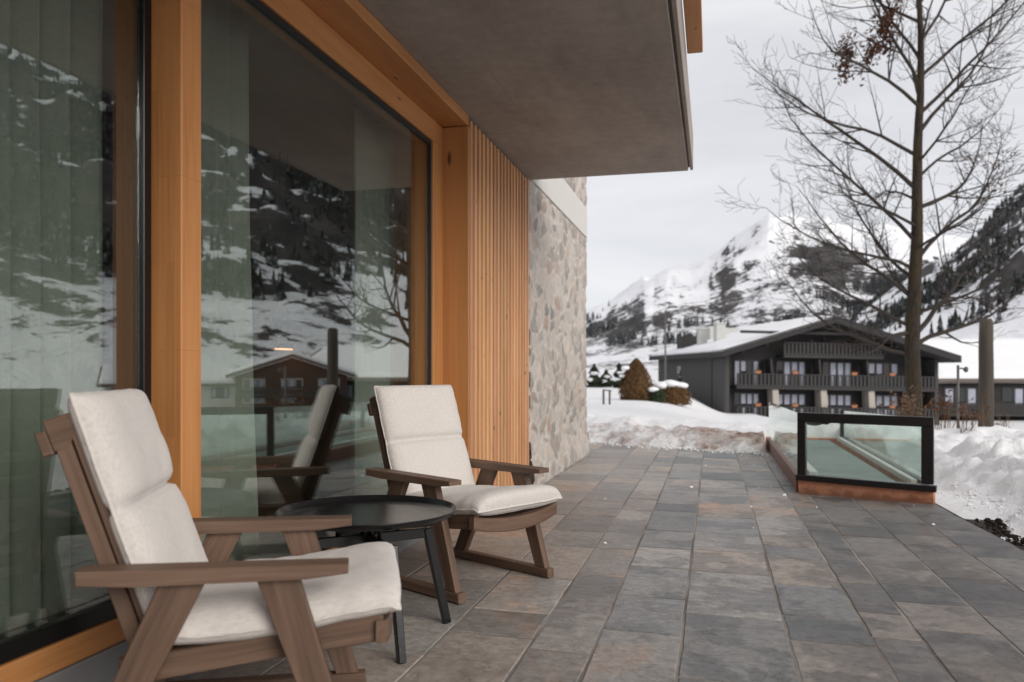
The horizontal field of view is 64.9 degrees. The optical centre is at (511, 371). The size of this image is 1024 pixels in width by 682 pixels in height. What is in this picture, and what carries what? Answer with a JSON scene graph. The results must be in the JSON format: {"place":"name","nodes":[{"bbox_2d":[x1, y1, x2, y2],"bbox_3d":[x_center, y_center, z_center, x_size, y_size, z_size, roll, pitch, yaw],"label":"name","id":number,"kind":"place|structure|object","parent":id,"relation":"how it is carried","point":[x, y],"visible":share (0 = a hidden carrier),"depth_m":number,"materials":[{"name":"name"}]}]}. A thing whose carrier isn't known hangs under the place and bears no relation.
{"place":"outdoors","nodes":[
{"label":"outdoors","id":0,"kind":"place"},
{"bbox_2d":[167,442,1023,681],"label":"terrace","id":1,"kind":"structure","parent":0,"point":[722,646],"depth_m":4.01,"materials":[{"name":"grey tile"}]},
{"bbox_2d":[34,389,401,681],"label":"lounge chair","id":2,"kind":"object","parent":1,"relation":"on","point":[185,600],"visible":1,"depth_m":2.13,"materials":[{"name":"white fabric"}]},
{"bbox_2d":[0,0,702,681],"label":"hotel building","id":3,"kind":"structure","parent":1,"relation":"on","point":[512,124],"depth_m":5.62,"materials":[{"name":"wood"}]},
{"bbox_2d":[0,0,102,633],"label":"curtain","id":4,"kind":"object","parent":3,"relation":"hanging from","point":[51,225],"visible":0.77,"depth_m":2.83,"materials":[{"name":"grey fabric"}]},
{"bbox_2d":[0,0,150,681],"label":"window","id":5,"kind":"structure","parent":3,"relation":"in","point":[33,651],"depth_m":2.87,"materials":[{"name":"black glass"}]},
{"bbox_2d":[201,0,259,560],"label":"curtain","id":6,"kind":"object","parent":3,"relation":"hanging from","point":[228,471],"visible":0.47,"depth_m":3.71,"materials":[{"name":"grey fabric"}]},
{"bbox_2d":[274,152,292,349],"bbox_3d":[-1.808,-0.948,6.378,0.060,1.555,0.200,0,0,14],"label":"pendant lamp","id":7,"kind":"object","parent":3,"relation":"hanging from","point":[281,346],"visible":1,"depth_m":6.32,"materials":[{"name":"black metal"}]},
{"bbox_2d":[231,0,442,555],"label":"window","id":8,"kind":"structure","parent":3,"relation":"in","point":[292,21],"depth_m":5.30,"materials":[{"name":"glass"}]},
{"bbox_2d":[351,103,394,495],"bbox_3d":[-0.928,-0.365,5.511,0.080,2.700,0.757,0,0,14],"label":"curtain","id":9,"kind":"object","parent":3,"relation":"hanging from","point":[373,264],"visible":0.7,"depth_m":5.36,"materials":[{"name":"grey fabric"}]},
{"bbox_2d":[275,495,456,663],"bbox_3d":[-0.601,0.837,3.356,0.741,0.532,0.741,0,0,14],"label":"side table","id":10,"kind":"object","parent":1,"relation":"on","point":[379,514],"visible":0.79,"depth_m":3.42,"materials":[{"name":"black metal"}]},
{"bbox_2d":[366,385,562,603],"bbox_3d":[-0.281,0.586,4.287,0.924,1.017,0.732,0,0,43],"label":"lounge chair","id":11,"kind":"object","parent":1,"relation":"on","point":[424,452],"visible":0.84,"depth_m":4.30,"materials":[{"name":"white fabric"}]},
{"bbox_2d":[766,402,936,503],"bbox_3d":[3.587,0.772,9.141,1.094,0.806,4.966,0,0,14],"label":"glass enclosure","id":12,"kind":"object","parent":1,"relation":"on","point":[842,466],"visible":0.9,"depth_m":7.22,"materials":[{"name":"glass"}]},
{"bbox_2d":[585,188,1023,383],"bbox_3d":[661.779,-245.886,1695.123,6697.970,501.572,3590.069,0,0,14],"label":"mountain","id":13,"kind":"structure","parent":0,"point":[729,281],"depth_m":1482.88,"materials":[{"name":"white snow"}]},
{"bbox_2d":[586,269,906,346],"bbox_3d":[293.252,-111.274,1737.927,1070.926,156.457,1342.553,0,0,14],"label":"forest","id":14,"kind":"object","parent":13,"relation":"on","point":[591,331],"visible":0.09,"depth_m":1261.28,"materials":[{"name":"plant"}]},
{"bbox_2d":[851,184,1023,333],"bbox_3d":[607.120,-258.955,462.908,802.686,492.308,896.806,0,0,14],"label":"slope forest","id":15,"kind":"object","parent":13,"relation":"on","point":[898,308],"visible":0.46,"depth_m":435.84,"materials":[{"name":"plant"}]},
{"bbox_2d":[586,384,1023,549],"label":"snow ground","id":16,"kind":"structure","parent":0,"point":[990,460],"depth_m":10.91,"materials":[{"name":"white snow"}]},
{"bbox_2d":[586,363,603,387],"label":"fir bush","id":17,"kind":"object","parent":16,"relation":"on","point":[594,379],"visible":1,"depth_m":87.52,"materials":[{"name":"green plant"}]},
{"bbox_2d":[600,369,612,386],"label":"fir bush","id":18,"kind":"object","parent":16,"relation":"on","point":[606,376],"visible":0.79,"depth_m":91.57,"materials":[{"name":"green plant"}]},
{"bbox_2d":[603,389,611,403],"bbox_3d":[4.015,1.173,33.995,0.384,0.824,0.075,0,0,14],"label":"timber frame","id":19,"kind":"object","parent":16,"relation":"on","point":[609,395],"visible":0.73,"depth_m":33.95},
{"bbox_2d":[611,363,623,387],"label":"fir bush","id":20,"kind":"object","parent":16,"relation":"on","point":[616,379],"visible":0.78,"depth_m":85.61,"materials":[{"name":"green plant"}]},
{"bbox_2d":[618,358,654,400],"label":"brown bush","id":21,"kind":"object","parent":16,"relation":"on","point":[635,379],"visible":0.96,"depth_m":41.52,"materials":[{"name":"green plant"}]},
{"bbox_2d":[647,387,665,402],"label":"green shrub","id":22,"kind":"object","parent":16,"relation":"on","point":[657,395],"visible":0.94,"depth_m":41.27,"materials":[{"name":"green plant"}]},
{"bbox_2d":[664,306,677,380],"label":"street lamp","id":23,"kind":"object","parent":16,"relation":"on","point":[665,343],"visible":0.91,"depth_m":49.95,"materials":[{"name":"metal"}]},
{"bbox_2d":[654,380,693,405],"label":"snowy shrub","id":24,"kind":"object","parent":16,"relation":"on","point":[677,392],"visible":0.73,"depth_m":42.40,"materials":[{"name":"brown plant"}]},
{"bbox_2d":[649,316,961,424],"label":"chalet","id":25,"kind":"object","parent":16,"relation":"on","point":[717,365],"visible":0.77,"depth_m":67.83,"materials":[{"name":"brown wood"}]},
{"bbox_2d":[677,366,680,381],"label":"side window","id":26,"kind":"structure","parent":25,"relation":"in","point":[678,367],"depth_m":78.61,"materials":[{"name":"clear glass"}]},
{"bbox_2d":[734,359,758,385],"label":"window","id":27,"kind":"structure","parent":25,"relation":"in","point":[740,366],"depth_m":67.63,"materials":[{"name":"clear glass"}]},
{"bbox_2d":[734,392,758,413],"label":"window","id":28,"kind":"structure","parent":25,"relation":"in","point":[740,398],"depth_m":67.63,"materials":[{"name":"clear glass"}]},
{"bbox_2d":[776,360,805,386],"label":"window","id":29,"kind":"structure","parent":25,"relation":"in","point":[782,366],"depth_m":67.96,"materials":[{"name":"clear glass"}]},
{"bbox_2d":[779,393,805,411],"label":"window","id":30,"kind":"structure","parent":25,"relation":"in","point":[785,399],"depth_m":68.00,"materials":[{"name":"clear glass"}]},
{"bbox_2d":[822,361,851,387],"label":"window","id":31,"kind":"structure","parent":25,"relation":"in","point":[842,368],"depth_m":68.31,"materials":[{"name":"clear glass"}]},
{"bbox_2d":[827,394,851,413],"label":"window","id":32,"kind":"structure","parent":25,"relation":"in","point":[834,400],"depth_m":68.35,"materials":[{"name":"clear glass"}]},
{"bbox_2d":[868,362,897,386],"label":"window","id":33,"kind":"structure","parent":25,"relation":"in","point":[875,368],"depth_m":68.68,"materials":[{"name":"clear glass"}]},
{"bbox_2d":[875,394,897,415],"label":"window","id":34,"kind":"structure","parent":25,"relation":"in","point":[879,398],"depth_m":68.70,"materials":[{"name":"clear glass"}]},
{"bbox_2d":[717,0,1023,416],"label":"bare tree","id":35,"kind":"object","parent":16,"relation":"on","point":[914,326],"visible":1,"depth_m":21.27,"materials":[{"name":"brown plant"}]},
{"bbox_2d":[879,385,935,415],"bbox_3d":[8.600,0.947,17.469,1.238,1.308,0.929,0,0,14],"label":"dry shrub","id":36,"kind":"object","parent":16,"relation":"on","point":[908,406],"visible":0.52,"depth_m":17.41,"materials":[{"name":"brown plant"}]},
{"bbox_2d":[924,389,963,429],"bbox_3d":[6.179,0.569,11.555,0.482,0.675,0.493,0,0,-2],"label":"dry shrub","id":37,"kind":"object","parent":16,"relation":"on","point":[944,403],"visible":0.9,"depth_m":11.50,"materials":[{"name":"brown plant"}]},
{"bbox_2d":[957,365,967,428],"bbox_3d":[6.262,0.465,11.186,0.148,1.100,0.060,0,0,14],"label":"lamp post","id":38,"kind":"object","parent":16,"relation":"on","point":[965,369],"visible":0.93,"depth_m":11.18,"materials":[{"name":"metal"}]},
{"bbox_2d":[956,397,979,432],"bbox_3d":[6.199,0.602,10.940,0.293,0.517,0.272,0,0,33],"label":"dry shrub","id":39,"kind":"object","parent":16,"relation":"on","point":[963,413],"visible":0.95,"depth_m":10.97,"materials":[{"name":"brown plant"}]},
{"bbox_2d":[923,338,1023,419],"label":"lodge","id":40,"kind":"structure","parent":16,"relation":"on","point":[1009,373],"depth_m":73.83,"materials":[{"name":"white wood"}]},
{"bbox_2d":[943,387,976,405],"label":"window","id":41,"kind":"structure","parent":40,"relation":"in","point":[966,394],"depth_m":73.83,"materials":[{"name":"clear glass"}]},
{"bbox_2d":[1002,387,1023,405],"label":"window","id":42,"kind":"structure","parent":40,"relation":"in","point":[1009,394],"depth_m":73.59,"materials":[{"name":"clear glass"}]},
{"bbox_2d":[967,395,1001,426],"bbox_3d":[7.080,0.646,12.205,0.366,0.613,0.621,0,0,-14],"label":"dry shrub","id":43,"kind":"object","parent":16,"relation":"on","point":[982,408],"visible":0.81,"depth_m":12.16,"materials":[{"name":"brown plant"}]},
{"bbox_2d":[978,318,993,426],"bbox_3d":[9.744,0.410,16.542,0.310,2.983,0.310,0,0,14],"label":"log post","id":44,"kind":"object","parent":16,"relation":"on","point":[986,361],"visible":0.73,"depth_m":16.43,"materials":[{"name":"wood"}]},
{"bbox_2d":[967,518,1023,545],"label":"soil clods","id":45,"kind":"object","parent":16,"relation":"on","point":[1003,528],"visible":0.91,"depth_m":5.68,"materials":[{"name":"black soil"}]},
{"bbox_2d":[990,409,1009,427],"bbox_3d":[9.177,1.071,15.078,0.425,0.719,0.381,0,0,-24],"label":"dry shrub","id":46,"kind":"object","parent":16,"relation":"on","point":[1004,425],"visible":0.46,"depth_m":15.01,"materials":[{"name":"brown plant"}]},
{"bbox_2d":[586,0,1023,309],"label":"sky","id":47,"kind":"structure","parent":0,"point":[643,224],"materials":[{"name":"white"}]}
]}

